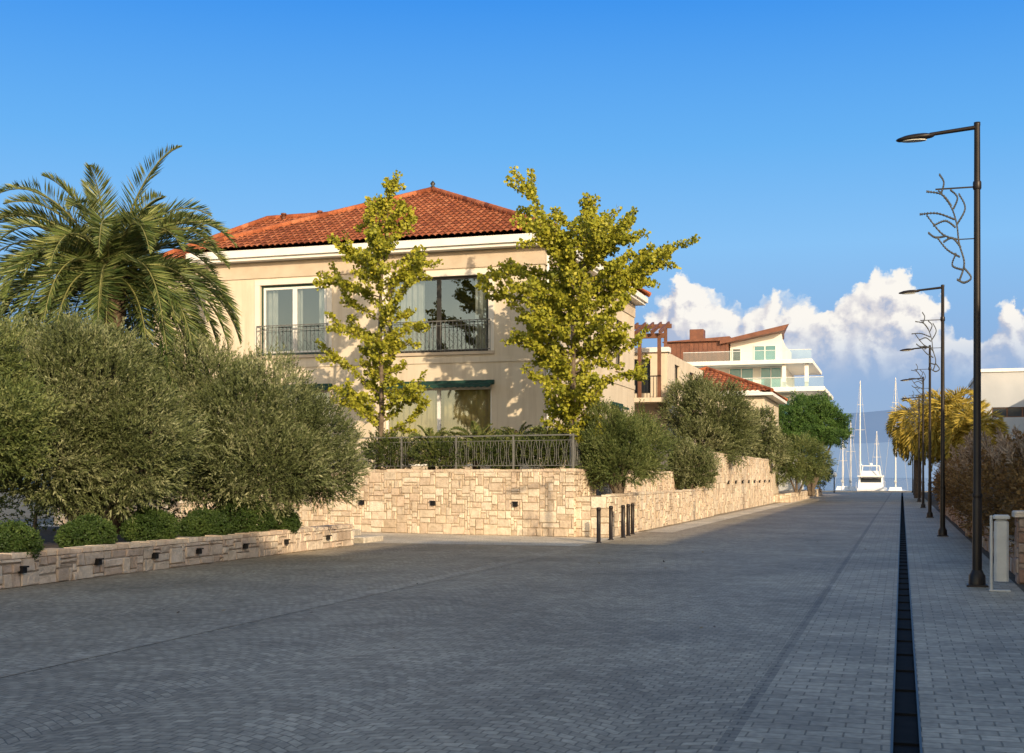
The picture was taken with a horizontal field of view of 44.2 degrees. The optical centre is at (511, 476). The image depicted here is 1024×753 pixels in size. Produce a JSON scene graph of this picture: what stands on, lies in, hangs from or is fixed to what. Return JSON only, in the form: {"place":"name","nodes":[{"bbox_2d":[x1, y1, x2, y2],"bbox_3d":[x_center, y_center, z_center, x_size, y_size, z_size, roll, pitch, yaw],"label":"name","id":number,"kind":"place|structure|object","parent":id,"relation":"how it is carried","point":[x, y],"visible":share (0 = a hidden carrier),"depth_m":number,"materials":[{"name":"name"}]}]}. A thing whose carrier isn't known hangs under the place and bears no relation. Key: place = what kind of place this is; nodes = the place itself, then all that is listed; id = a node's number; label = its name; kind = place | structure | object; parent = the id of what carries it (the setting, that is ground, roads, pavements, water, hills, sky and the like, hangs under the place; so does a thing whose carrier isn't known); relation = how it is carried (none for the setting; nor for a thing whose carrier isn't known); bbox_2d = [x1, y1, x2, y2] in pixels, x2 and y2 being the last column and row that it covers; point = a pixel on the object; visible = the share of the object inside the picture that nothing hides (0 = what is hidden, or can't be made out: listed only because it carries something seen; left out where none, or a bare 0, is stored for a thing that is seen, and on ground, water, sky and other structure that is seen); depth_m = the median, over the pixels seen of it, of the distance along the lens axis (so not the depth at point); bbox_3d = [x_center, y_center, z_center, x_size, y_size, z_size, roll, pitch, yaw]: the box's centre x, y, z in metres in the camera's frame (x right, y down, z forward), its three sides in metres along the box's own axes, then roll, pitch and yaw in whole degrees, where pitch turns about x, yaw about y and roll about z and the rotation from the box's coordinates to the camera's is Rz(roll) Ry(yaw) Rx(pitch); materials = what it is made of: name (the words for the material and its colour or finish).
{"place":"outdoors","nodes":[
{"label":"outdoors","id":0,"kind":"place"},
{"bbox_2d":[26,524,640,545],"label":"forecourt paving","id":1,"kind":"structure","parent":0,"point":[418,538],"depth_m":32.15,"materials":[{"name":"beige stone"}]},
{"bbox_2d":[352,529,382,542],"bbox_3d":[-5.590,1.460,31.667,4.600,0.280,1.200,0,0,17],"label":"stone step","id":2,"kind":"object","parent":1,"relation":"on","point":[359,537],"visible":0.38,"depth_m":30.90,"materials":[{"name":"beige stone"}]},
{"bbox_2d":[630,503,634,533],"bbox_3d":[3.353,1.165,35.069,0.150,0.870,0.146,0,0,17],"label":"bollard","id":3,"kind":"object","parent":1,"relation":"on","point":[632,518],"visible":0.98,"depth_m":35.02,"materials":[{"name":"brown metal"}]},
{"bbox_2d":[0,492,890,752],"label":"road","id":4,"kind":"structure","parent":0,"point":[546,654],"depth_m":12.03,"materials":[{"name":"grey stone"}]},
{"bbox_2d":[0,532,651,677],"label":"paving strip","id":5,"kind":"object","parent":4,"relation":"on","point":[18,669],"visible":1,"depth_m":13.91,"materials":[{"name":"grey stone"}]},
{"bbox_2d":[596,507,601,542],"bbox_3d":[2.095,1.165,30.476,0.150,0.870,0.146,0,0,17],"label":"bollard","id":6,"kind":"object","parent":5,"relation":"on","point":[598,509],"visible":1,"depth_m":30.43,"materials":[{"name":"brown metal"}]},
{"bbox_2d":[608,506,613,539],"bbox_3d":[2.510,1.165,32.000,0.150,0.870,0.146,0,0,17],"label":"bollard","id":7,"kind":"object","parent":5,"relation":"on","point":[610,522],"visible":1,"depth_m":31.95,"materials":[{"name":"brown metal"}]},
{"bbox_2d":[620,505,625,537],"bbox_3d":[2.911,1.165,33.032,0.150,0.870,0.146,0,0,17],"label":"bollard","id":8,"kind":"object","parent":5,"relation":"on","point":[622,521],"visible":1,"depth_m":32.99,"materials":[{"name":"brown metal"}]},
{"bbox_2d":[625,504,630,535],"bbox_3d":[3.147,1.165,34.133,0.150,0.870,0.146,0,0,17],"label":"bollard","id":9,"kind":"object","parent":5,"relation":"on","point":[627,519],"visible":0.99,"depth_m":34.09,"materials":[{"name":"brown metal"}]},
{"bbox_2d":[576,488,713,537],"bbox_3d":[4.942,1.031,42.365,0.995,1.178,19.133,0,0,17],"label":"corner planter","id":10,"kind":"object","parent":4,"relation":"on","point":[654,509],"visible":0.91,"depth_m":37.67,"materials":[{"name":"stone"}]},
{"bbox_2d":[561,395,678,494],"bbox_3d":[3.000,-0.797,35.096,3.058,2.982,3.072,0,0,30],"label":"olive tree","id":11,"kind":"object","parent":10,"relation":"in","point":[616,457],"visible":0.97,"depth_m":34.55,"materials":[{"name":"green plant"}]},
{"bbox_2d":[658,434,722,490],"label":"olive tree","id":12,"kind":"object","parent":10,"relation":"in","point":[692,465],"visible":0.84,"depth_m":48.06,"materials":[{"name":"green plant"}]},
{"bbox_2d":[634,321,702,469],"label":"pergola house","id":13,"kind":"structure","parent":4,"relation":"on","point":[664,366],"depth_m":58.62,"materials":[{"name":"beige paint"}]},
{"bbox_2d":[634,359,649,393],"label":"window","id":14,"kind":"structure","parent":13,"relation":"in","point":[645,388],"depth_m":58.92,"materials":[{"name":"black glass"}]},
{"bbox_2d":[654,370,763,475],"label":"olive tree","id":15,"kind":"object","parent":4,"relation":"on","point":[717,427],"visible":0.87,"depth_m":56.34,"materials":[{"name":"green plant"}]},
{"bbox_2d":[694,452,773,514],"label":"street wall","id":16,"kind":"structure","parent":4,"relation":"on","point":[751,486],"depth_m":61.88,"materials":[{"name":"stone"}]},
{"bbox_2d":[698,366,787,493],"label":"red roof house","id":17,"kind":"structure","parent":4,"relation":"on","point":[771,396],"depth_m":78.00,"materials":[{"name":"beige paint"}]},
{"bbox_2d":[730,401,793,474],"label":"bush","id":18,"kind":"object","parent":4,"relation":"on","point":[771,442],"visible":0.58,"depth_m":73.64,"materials":[{"name":"green plant"}]},
{"bbox_2d":[773,489,821,502],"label":"planter","id":19,"kind":"object","parent":4,"relation":"on","point":[788,496],"visible":0.7,"depth_m":81.83,"materials":[{"name":"stone"}]},
{"bbox_2d":[775,430,837,494],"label":"weeping bush","id":20,"kind":"object","parent":19,"relation":"on","point":[807,468],"visible":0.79,"depth_m":83.25,"materials":[{"name":"green plant"}]},
{"bbox_2d":[779,389,854,495],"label":"stone pine","id":21,"kind":"object","parent":19,"relation":"in","point":[822,417],"visible":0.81,"depth_m":90.89,"materials":[{"name":"green plant"}]},
{"bbox_2d":[801,467,835,492],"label":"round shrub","id":22,"kind":"object","parent":19,"relation":"on","point":[820,482],"visible":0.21,"depth_m":103.52,"materials":[{"name":"green plant"}]},
{"bbox_2d":[832,472,836,492],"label":"globe lamp","id":23,"kind":"object","parent":4,"relation":"on","point":[835,474],"visible":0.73,"depth_m":127.95,"materials":[{"name":"white metal"}]},
{"bbox_2d":[0,489,919,751],"bbox_3d":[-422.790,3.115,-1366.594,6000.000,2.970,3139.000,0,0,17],"label":"ground","id":24,"kind":"structure","parent":0,"point":[7,511],"depth_m":56.18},
{"bbox_2d":[20,526,179,549],"bbox_3d":[-21.117,1.240,20.560,27.500,0.001,26.800,0,0,17],"label":"flower bed","id":25,"kind":"object","parent":24,"relation":"on","point":[48,534],"depth_m":25.80,"materials":[{"name":"soil"}]},
{"bbox_2d":[0,519,44,559],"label":"boxwood shrub","id":26,"kind":"object","parent":25,"relation":"on","point":[15,541],"visible":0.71,"depth_m":18.50,"materials":[{"name":"green plant"}]},
{"bbox_2d":[0,301,79,492],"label":"olive bush","id":27,"kind":"object","parent":25,"relation":"on","point":[15,409],"visible":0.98,"depth_m":20.44,"materials":[{"name":"green plant"}]},
{"bbox_2d":[54,512,117,547],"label":"boxwood shrub","id":28,"kind":"object","parent":25,"relation":"on","point":[87,529],"visible":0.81,"depth_m":20.52,"materials":[{"name":"green plant"}]},
{"bbox_2d":[0,303,219,523],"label":"olive bush","id":29,"kind":"object","parent":25,"relation":"on","point":[103,377],"visible":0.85,"depth_m":21.82,"materials":[{"name":"green plant"}]},
{"bbox_2d":[0,465,238,530],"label":"hedge","id":30,"kind":"object","parent":25,"relation":"on","point":[35,514],"visible":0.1,"depth_m":28.79,"materials":[{"name":"green plant"}]},
{"bbox_2d":[0,144,243,533],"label":"palm tree","id":31,"kind":"object","parent":25,"relation":"on","point":[96,263],"visible":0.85,"depth_m":26.56,"materials":[{"name":"green plant"}]},
{"bbox_2d":[118,506,182,541],"bbox_3d":[-6.483,0.911,22.697,1.123,0.778,1.229,0,0,17],"label":"boxwood shrub","id":32,"kind":"object","parent":25,"relation":"on","point":[159,524],"visible":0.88,"depth_m":22.41,"materials":[{"name":"green plant"}]},
{"bbox_2d":[178,507,232,536],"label":"boxwood shrub","id":33,"kind":"object","parent":25,"relation":"on","point":[196,522],"visible":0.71,"depth_m":24.02,"materials":[{"name":"green plant"}]},
{"bbox_2d":[214,496,275,533],"bbox_3d":[-5.553,0.867,25.748,1.366,0.981,1.540,0,0,-22],"label":"boxwood shrub","id":34,"kind":"object","parent":25,"relation":"on","point":[254,524],"visible":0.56,"depth_m":25.36,"materials":[{"name":"green plant"}]},
{"bbox_2d":[124,319,373,528],"bbox_3d":[-6.029,-0.961,26.501,6.211,4.695,4.522,0,0,17],"label":"olive bush","id":35,"kind":"object","parent":25,"relation":"on","point":[300,447],"visible":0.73,"depth_m":25.78,"materials":[{"name":"green plant"}]},
{"bbox_2d":[266,507,302,533],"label":"boxwood shrub","id":36,"kind":"object","parent":25,"relation":"on","point":[293,523],"visible":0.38,"depth_m":26.38,"materials":[{"name":"green plant"}]},
{"bbox_2d":[0,524,353,588],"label":"planter wall","id":37,"kind":"structure","parent":24,"relation":"on","point":[49,565],"depth_m":21.60,"materials":[{"name":"beige stone"}]},
{"bbox_2d":[53,469,692,536],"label":"terrace wall","id":38,"kind":"structure","parent":24,"relation":"on","point":[523,502],"depth_m":35.04,"materials":[{"name":"stone"}]},
{"bbox_2d":[312,170,443,469],"bbox_3d":[-4.218,-4.488,36.157,3.961,8.813,4.358,0,0,17],"label":"ginkgo tree","id":39,"kind":"object","parent":38,"relation":"on","point":[390,344],"visible":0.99,"depth_m":36.31,"materials":[{"name":"green plant"}]},
{"bbox_2d":[358,428,416,469],"bbox_3d":[-3.567,-0.720,36.608,1.858,1.455,1.774,0,0,17],"label":"terrace shrub","id":40,"kind":"object","parent":38,"relation":"on","point":[375,446],"visible":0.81,"depth_m":36.30,"materials":[{"name":"green plant"}]},
{"bbox_2d":[154,181,650,472],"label":"villa","id":41,"kind":"object","parent":38,"relation":"on","point":[467,359],"visible":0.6,"depth_m":42.11,"materials":[{"name":"beige paint"}]},
{"bbox_2d":[255,276,331,358],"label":"window","id":42,"kind":"structure","parent":41,"relation":"in","point":[299,303],"depth_m":43.05,"materials":[{"name":"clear glass"}]},
{"bbox_2d":[259,391,329,467],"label":"window","id":43,"kind":"structure","parent":41,"relation":"in","point":[328,393],"depth_m":42.58,"materials":[{"name":"white paint"}]},
{"bbox_2d":[381,387,493,468],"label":"window","id":44,"kind":"structure","parent":41,"relation":"in","point":[449,408],"depth_m":41.21,"materials":[{"name":"glass"}]},
{"bbox_2d":[382,268,493,356],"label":"window","id":45,"kind":"structure","parent":41,"relation":"in","point":[449,298],"depth_m":41.75,"materials":[{"name":"grey glass"}]},
{"bbox_2d":[615,321,624,372],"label":"window","id":46,"kind":"structure","parent":41,"relation":"in","point":[617,322],"depth_m":51.13,"materials":[{"name":"grey glass"}]},
{"bbox_2d":[406,425,454,472],"bbox_3d":[-2.348,-0.800,36.318,1.642,1.421,1.602,0,0,17],"label":"cycad palm","id":47,"kind":"object","parent":38,"relation":"on","point":[430,431],"visible":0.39,"depth_m":36.12,"materials":[{"name":"green plant"}]},
{"bbox_2d":[403,434,473,469],"bbox_3d":[-2.035,-0.633,35.766,1.938,1.152,1.853,0,0,17],"label":"terrace shrub","id":48,"kind":"object","parent":38,"relation":"on","point":[438,453],"visible":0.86,"depth_m":35.45,"materials":[{"name":"green plant"}]},
{"bbox_2d":[331,433,573,468],"bbox_3d":[-3.157,-0.685,36.046,10.805,0.950,0.052,0,0,27],"label":"terrace railing","id":49,"kind":"object","parent":38,"relation":"on","point":[512,443],"visible":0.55,"depth_m":34.74,"materials":[{"name":"grey metal"}]},
{"bbox_2d":[448,421,502,468],"bbox_3d":[-1.031,-0.873,36.584,1.810,1.565,1.668,0,0,17],"label":"cycad palm","id":50,"kind":"object","parent":38,"relation":"on","point":[475,430],"visible":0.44,"depth_m":36.41,"materials":[{"name":"green plant"}]},
{"bbox_2d":[462,429,530,472],"bbox_3d":[-0.468,-0.637,35.533,2.001,1.432,2.036,0,0,-42],"label":"terrace shrub","id":51,"kind":"object","parent":38,"relation":"on","point":[495,453],"visible":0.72,"depth_m":35.21,"materials":[{"name":"green plant"}]},
{"bbox_2d":[494,422,535,468],"bbox_3d":[0.156,-0.843,36.129,1.578,1.506,1.754,0,0,17],"label":"cycad palm","id":52,"kind":"object","parent":38,"relation":"on","point":[524,432],"visible":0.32,"depth_m":36.06,"materials":[{"name":"green plant"}]},
{"bbox_2d":[509,422,569,468],"bbox_3d":[0.925,-0.757,35.187,1.828,1.558,1.700,0,0,-26],"label":"terrace shrub","id":53,"kind":"object","parent":38,"relation":"on","point":[560,453],"visible":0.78,"depth_m":34.91,"materials":[{"name":"green plant"}]},
{"bbox_2d":[525,423,569,466],"bbox_3d":[1.132,-0.808,35.644,1.784,1.436,1.716,0,0,17],"label":"cycad palm","id":54,"kind":"object","parent":38,"relation":"on","point":[538,427],"visible":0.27,"depth_m":35.23,"materials":[{"name":"green plant"}]},
{"bbox_2d":[474,166,700,468],"bbox_3d":[1.558,-4.430,35.624,5.125,8.706,5.772,0,0,-32],"label":"ginkgo tree","id":55,"kind":"object","parent":38,"relation":"on","point":[593,237],"visible":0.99,"depth_m":34.65,"materials":[{"name":"green plant"}]},
{"bbox_2d":[570,435,671,468],"bbox_3d":[4.116,-0.685,42.063,0.050,0.950,17.245,0,0,17],"label":"side railing","id":56,"kind":"object","parent":38,"relation":"on","point":[577,463],"visible":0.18,"depth_m":34.48,"materials":[{"name":"grey metal"}]},
{"bbox_2d":[590,399,661,469],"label":"terrace bush","id":57,"kind":"object","parent":38,"relation":"on","point":[643,413],"visible":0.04,"depth_m":46.22,"materials":[{"name":"green plant"}]},
{"bbox_2d":[646,496,820,531],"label":"footpath","id":58,"kind":"structure","parent":24,"relation":"on","point":[680,527],"depth_m":47.25,"materials":[{"name":"beige stone"}]},
{"bbox_2d":[662,324,832,490],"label":"modern building","id":59,"kind":"structure","parent":24,"relation":"on","point":[762,357],"depth_m":105.83,"materials":[{"name":"white paint"}]},
{"bbox_2d":[732,348,740,360],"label":"window","id":60,"kind":"structure","parent":59,"relation":"in","point":[736,356],"depth_m":106.61,"materials":[{"name":"white glass"}]},
{"bbox_2d":[729,368,753,381],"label":"window","id":61,"kind":"structure","parent":59,"relation":"in","point":[739,372],"depth_m":105.96,"materials":[{"name":"teal glass"}]},
{"bbox_2d":[754,345,775,359],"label":"window","id":62,"kind":"structure","parent":59,"relation":"in","point":[758,355],"depth_m":105.88,"materials":[{"name":"teal glass"}]},
{"bbox_2d":[760,367,781,386],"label":"window","id":63,"kind":"structure","parent":59,"relation":"in","point":[765,372],"depth_m":105.26,"materials":[{"name":"teal glass"}]},
{"bbox_2d":[711,492,891,752],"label":"pavement border","id":64,"kind":"object","parent":24,"relation":"on","point":[730,734],"visible":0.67,"depth_m":10.31,"materials":[{"name":"grey stone"}]},
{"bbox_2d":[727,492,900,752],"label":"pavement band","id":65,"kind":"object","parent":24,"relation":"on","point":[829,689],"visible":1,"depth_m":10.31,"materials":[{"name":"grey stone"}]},
{"bbox_2d":[822,491,927,492],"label":"quay edge","id":66,"kind":"object","parent":24,"relation":"on","point":[869,491],"visible":0.06,"depth_m":132.59,"materials":[{"name":"stone"}]},
{"bbox_2d":[890,493,922,752],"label":"drain channel","id":67,"kind":"object","parent":24,"relation":"on","point":[905,728],"visible":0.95,"depth_m":10.43,"materials":[{"name":"black metal"}]},
{"bbox_2d":[22,478,935,490],"bbox_3d":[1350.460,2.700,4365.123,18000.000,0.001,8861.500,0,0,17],"label":"water","id":68,"kind":"structure","parent":0,"point":[902,483],"depth_m":518.04,"materials":[{"name":"blue liquid"}]},
{"bbox_2d":[833,439,849,490],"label":"sailing boat","id":69,"kind":"object","parent":68,"relation":"on","point":[839,488],"visible":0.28,"depth_m":164.77,"materials":[{"name":"grey metal"}]},
{"bbox_2d":[840,422,858,490],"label":"sailing boat","id":70,"kind":"object","parent":68,"relation":"on","point":[850,482],"visible":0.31,"depth_m":159.94,"materials":[{"name":"grey metal"}]},
{"bbox_2d":[847,381,869,490],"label":"sailing boat","id":71,"kind":"object","parent":68,"relation":"on","point":[854,489],"visible":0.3,"depth_m":157.94,"materials":[{"name":"grey metal"}]},
{"bbox_2d":[856,463,886,490],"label":"motor yacht","id":72,"kind":"object","parent":68,"relation":"on","point":[870,481],"visible":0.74,"depth_m":152.05,"materials":[{"name":"white plastic"}]},
{"bbox_2d":[860,478,880,482],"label":"saloon window","id":73,"kind":"structure","parent":72,"relation":"in","point":[863,480],"depth_m":152.15,"materials":[{"name":"black glass"}]},
{"bbox_2d":[871,431,884,484],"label":"sailing boat","id":74,"kind":"object","parent":68,"relation":"on","point":[876,453],"visible":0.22,"depth_m":171.79,"materials":[{"name":"grey metal"}]},
{"bbox_2d":[883,378,907,490],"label":"sailing boat","id":75,"kind":"object","parent":68,"relation":"on","point":[895,488],"visible":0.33,"depth_m":148.01,"materials":[{"name":"grey metal"}]},
{"bbox_2d":[0,0,1023,412],"label":"sky","id":76,"kind":"structure","parent":0,"point":[767,132],"materials":[{"name":"blue"}]},
{"bbox_2d":[803,408,962,477],"bbox_3d":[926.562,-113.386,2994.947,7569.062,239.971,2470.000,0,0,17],"label":"hills","id":77,"kind":"structure","parent":0,"point":[875,421],"depth_m":3792.31,"materials":[{"name":"blue"}]},
{"bbox_2d":[903,492,1023,752],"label":"pavement","id":78,"kind":"structure","parent":0,"point":[969,647],"depth_m":11.96,"materials":[{"name":"grey stone"}]},
{"bbox_2d":[885,394,936,497],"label":"palm tree","id":79,"kind":"object","parent":78,"relation":"on","point":[901,442],"visible":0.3,"depth_m":94.77,"materials":[{"name":"yellow plant"}]},
{"bbox_2d":[902,396,920,501],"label":"street lamp","id":80,"kind":"object","parent":78,"relation":"on","point":[918,499],"visible":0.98,"depth_m":80.67,"materials":[{"name":"brown metal"}]},
{"bbox_2d":[911,454,913,492],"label":"street lamp","id":81,"kind":"object","parent":78,"relation":"on","point":[912,475],"visible":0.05,"depth_m":127.38,"materials":[{"name":"brown metal"}]},
{"bbox_2d":[900,377,925,507],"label":"street lamp","id":82,"kind":"object","parent":78,"relation":"on","point":[923,505],"visible":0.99,"depth_m":65.10,"materials":[{"name":"brown metal"}]},
{"bbox_2d":[900,345,933,517],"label":"street lamp","id":83,"kind":"object","parent":78,"relation":"on","point":[929,514],"visible":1,"depth_m":49.52,"materials":[{"name":"brown metal"}]},
{"bbox_2d":[899,285,948,536],"bbox_3d":[11.141,-1.795,34.132,1.290,6.790,0.300,0,0,17],"label":"street lamp","id":84,"kind":"object","parent":78,"relation":"on","point":[942,531],"visible":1,"depth_m":33.95,"materials":[{"name":"brown metal"}]},
{"bbox_2d":[896,122,988,587],"bbox_3d":[6.323,-1.795,18.560,1.290,6.790,0.300,0,0,17],"label":"street lamp","id":85,"kind":"object","parent":78,"relation":"on","point":[977,577],"visible":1,"depth_m":18.38,"materials":[{"name":"brown metal"}]},
{"bbox_2d":[925,492,1023,591],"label":"planting bed","id":86,"kind":"object","parent":78,"relation":"on","point":[984,551],"depth_m":35.97,"materials":[{"name":"soil"}]},
{"bbox_2d":[903,386,986,471],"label":"palm tree","id":87,"kind":"object","parent":86,"relation":"on","point":[953,396],"visible":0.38,"depth_m":83.45,"materials":[{"name":"yellow plant"}]},
{"bbox_2d":[927,451,962,514],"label":"hedge","id":88,"kind":"object","parent":86,"relation":"on","point":[950,472],"visible":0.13,"depth_m":45.62,"materials":[{"name":"brown plant"}]},
{"bbox_2d":[947,456,962,510],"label":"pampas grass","id":89,"kind":"object","parent":86,"relation":"on","point":[956,467],"depth_m":38.52,"materials":[{"name":"plant"}]},
{"bbox_2d":[965,514,970,536],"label":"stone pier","id":90,"kind":"structure","parent":86,"relation":"on","point":[967,532],"depth_m":33.71,"materials":[{"name":"beige stone"}]},
{"bbox_2d":[948,440,997,497],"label":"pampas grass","id":91,"kind":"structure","parent":86,"relation":"on","point":[953,452],"depth_m":42.23,"materials":[{"name":"plant"}]},
{"bbox_2d":[937,397,1009,460],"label":"palm tree","id":92,"kind":"object","parent":86,"relation":"on","point":[963,425],"visible":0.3,"depth_m":79.46,"materials":[{"name":"yellow plant"}]},
{"bbox_2d":[938,502,1015,574],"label":"garden wall","id":93,"kind":"structure","parent":86,"relation":"on","point":[986,545],"depth_m":27.06,"materials":[{"name":"beige stone"}]},
{"bbox_2d":[954,430,1012,515],"bbox_3d":[12.441,0.190,32.270,2.778,2.826,2.752,0,0,-11],"label":"bush","id":94,"kind":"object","parent":86,"relation":"on","point":[968,449],"depth_m":32.31,"materials":[{"name":"brown plant"}]},
{"bbox_2d":[948,430,1023,554],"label":"hedge","id":95,"kind":"object","parent":86,"relation":"on","point":[1009,482],"visible":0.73,"depth_m":23.54,"materials":[{"name":"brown plant"}]},
{"bbox_2d":[967,432,1023,540],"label":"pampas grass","id":96,"kind":"object","parent":86,"relation":"on","point":[1010,453],"depth_m":21.10,"materials":[{"name":"brown plant"}]},
{"bbox_2d":[983,445,1007,523],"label":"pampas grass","id":97,"kind":"object","parent":86,"relation":"on","point":[998,460],"depth_m":23.62,"materials":[{"name":"brown plant"}]},
{"bbox_2d":[968,368,1023,439],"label":"flat roof building","id":98,"kind":"structure","parent":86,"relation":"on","point":[1002,389],"depth_m":99.44,"materials":[{"name":"white paint"}]},
{"bbox_2d":[992,407,1023,417],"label":"window","id":99,"kind":"structure","parent":98,"relation":"in","point":[1006,411],"depth_m":99.47,"materials":[{"name":"grey glass"}]},
{"bbox_2d":[969,424,1023,532],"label":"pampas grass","id":100,"kind":"object","parent":86,"relation":"on","point":[1014,430],"depth_m":21.54,"materials":[{"name":"brown plant"}]},
{"bbox_2d":[981,426,1023,458],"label":"bush","id":101,"kind":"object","parent":86,"relation":"on","point":[984,442],"depth_m":25.29,"materials":[{"name":"brown plant"}]},
{"bbox_2d":[989,515,1010,591],"bbox_3d":[6.837,1.065,17.669,0.280,1.070,0.190,0,0,17],"label":"litter bin","id":102,"kind":"object","parent":78,"relation":"on","point":[1001,548],"visible":1,"depth_m":17.59,"materials":[{"name":"grey metal"}]},
{"bbox_2d":[1012,510,1023,583],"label":"stone pier","id":103,"kind":"structure","parent":0,"point":[1018,559],"depth_m":18.80,"materials":[{"name":"beige stone"}]}
]}

